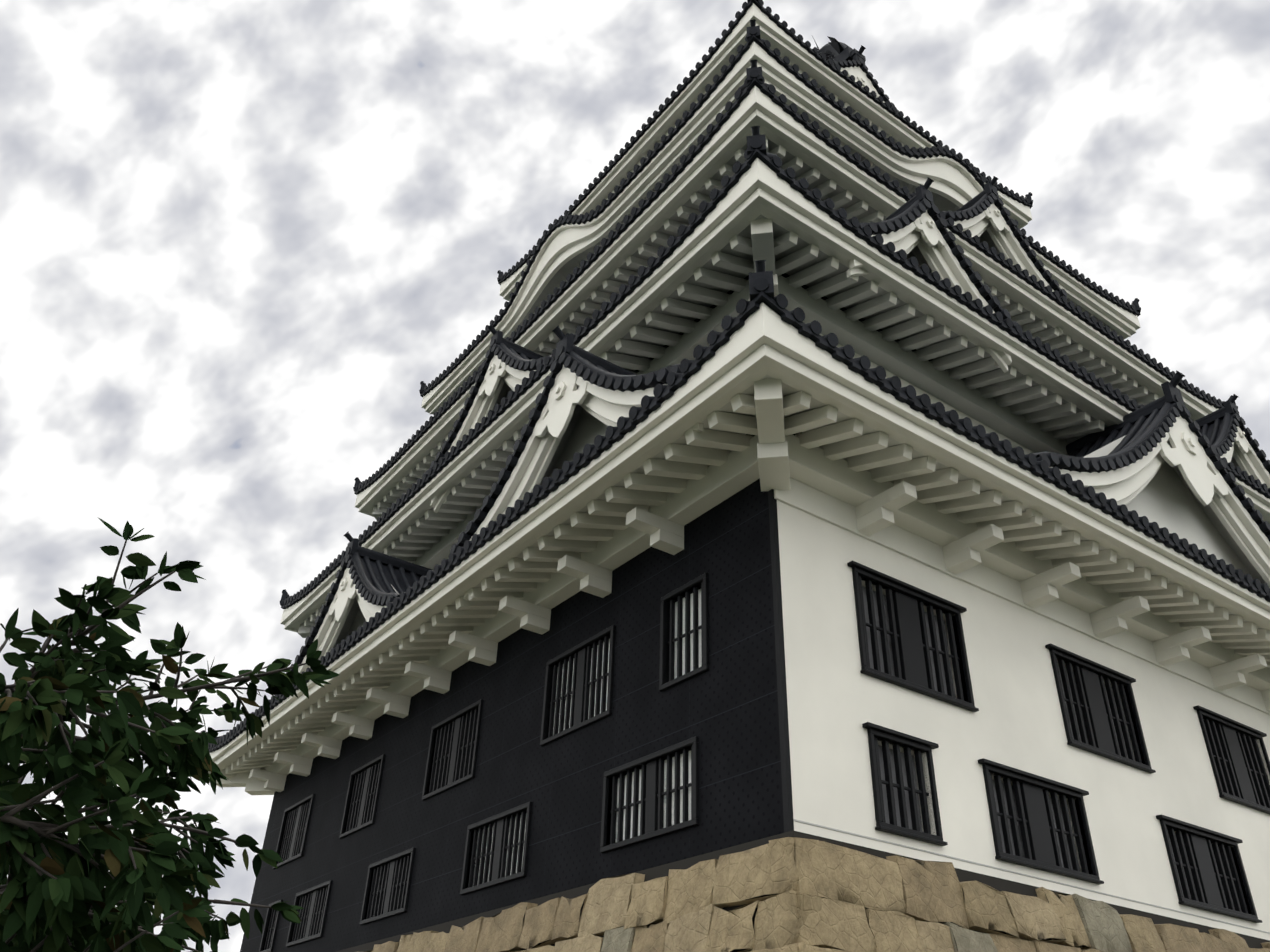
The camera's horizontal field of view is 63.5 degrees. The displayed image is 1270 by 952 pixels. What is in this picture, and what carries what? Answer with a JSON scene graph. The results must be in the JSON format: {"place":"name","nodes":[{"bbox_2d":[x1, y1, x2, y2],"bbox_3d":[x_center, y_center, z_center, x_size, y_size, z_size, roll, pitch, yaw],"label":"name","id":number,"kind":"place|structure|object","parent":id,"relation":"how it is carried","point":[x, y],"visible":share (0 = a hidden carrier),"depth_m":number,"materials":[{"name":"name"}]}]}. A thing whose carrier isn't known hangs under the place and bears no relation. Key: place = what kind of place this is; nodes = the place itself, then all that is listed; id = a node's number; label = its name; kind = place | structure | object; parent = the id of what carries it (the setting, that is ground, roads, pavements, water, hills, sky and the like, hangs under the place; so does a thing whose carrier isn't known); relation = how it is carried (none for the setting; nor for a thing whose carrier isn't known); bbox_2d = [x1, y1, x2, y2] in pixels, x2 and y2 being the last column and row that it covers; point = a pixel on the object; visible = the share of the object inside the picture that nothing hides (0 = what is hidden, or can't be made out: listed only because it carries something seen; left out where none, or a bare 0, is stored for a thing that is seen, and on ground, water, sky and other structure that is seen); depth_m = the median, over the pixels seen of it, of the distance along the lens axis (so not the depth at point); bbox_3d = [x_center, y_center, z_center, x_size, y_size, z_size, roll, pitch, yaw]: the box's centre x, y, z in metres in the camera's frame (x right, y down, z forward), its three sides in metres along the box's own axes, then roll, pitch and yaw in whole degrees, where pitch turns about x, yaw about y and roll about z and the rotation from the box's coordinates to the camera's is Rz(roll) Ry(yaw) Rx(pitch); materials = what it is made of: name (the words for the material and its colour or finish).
{"place":"outdoors","nodes":[
{"label":"outdoors","id":0,"kind":"place"},
{"bbox_2d":[0,518,338,951],"bbox_3d":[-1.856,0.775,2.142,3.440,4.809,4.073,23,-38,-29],"label":"tree","id":1,"kind":"object","parent":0,"point":[59,906],"depth_m":2.50,"materials":[{"name":"green plant"}]},
{"bbox_2d":[0,0,1269,951],"label":"sky","id":2,"kind":"structure","parent":0,"point":[240,240],"materials":[{"name":"white"}]},
{"bbox_2d":[336,830,1269,951],"bbox_3d":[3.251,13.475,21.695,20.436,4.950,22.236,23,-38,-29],"label":"stone base","id":3,"kind":"object","parent":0,"point":[999,884],"visible":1,"depth_m":13.37,"materials":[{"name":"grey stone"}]},
{"label":"ground","id":4,"kind":"structure","parent":0,"visible":0},
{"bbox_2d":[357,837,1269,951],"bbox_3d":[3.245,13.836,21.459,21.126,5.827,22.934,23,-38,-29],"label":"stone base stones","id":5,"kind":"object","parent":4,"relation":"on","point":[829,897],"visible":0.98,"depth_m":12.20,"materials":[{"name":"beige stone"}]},
{"bbox_2d":[777,500,1269,939],"bbox_3d":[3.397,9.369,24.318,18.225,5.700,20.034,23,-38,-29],"label":"white body walls","id":6,"kind":"structure","parent":5,"relation":"on","point":[836,698],"depth_m":14.99,"materials":[{"name":"paint"}]},
{"bbox_2d":[240,478,793,951],"bbox_3d":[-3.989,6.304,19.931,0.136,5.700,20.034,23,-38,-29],"label":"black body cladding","id":7,"kind":"structure","parent":6,"relation":"attached to","point":[728,708],"depth_m":15.94,"materials":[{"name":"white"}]},
{"bbox_2d":[201,0,1269,752],"bbox_3d":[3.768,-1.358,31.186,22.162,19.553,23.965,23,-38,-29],"label":"roof tiles","id":8,"kind":"object","parent":6,"relation":"on","point":[761,286],"visible":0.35,"depth_m":20.18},
{"bbox_2d":[282,66,1269,729],"bbox_3d":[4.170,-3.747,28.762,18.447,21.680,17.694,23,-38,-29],"label":"white gable","id":9,"kind":"structure","parent":8,"relation":"on","point":[1174,482],"depth_m":19.37,"materials":[{"name":"paint"}]},
{"bbox_2d":[274,36,1269,695],"bbox_3d":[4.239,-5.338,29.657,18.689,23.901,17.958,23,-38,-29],"label":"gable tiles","id":10,"kind":"object","parent":9,"relation":"on","point":[376,576],"visible":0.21,"depth_m":20.20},
{"bbox_2d":[208,3,1269,794],"bbox_3d":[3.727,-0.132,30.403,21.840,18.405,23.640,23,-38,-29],"label":"roof eaves","id":11,"kind":"object","parent":6,"relation":"attached to","point":[864,459],"visible":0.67,"depth_m":18.52,"materials":[{"name":"white paint"}]},
{"bbox_2d":[259,560,1269,951],"bbox_3d":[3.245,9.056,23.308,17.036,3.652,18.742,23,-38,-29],"label":"windows","id":12,"kind":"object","parent":6,"relation":"on","point":[1239,770],"visible":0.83,"depth_m":16.25,"materials":[{"name":"black"}]}
]}

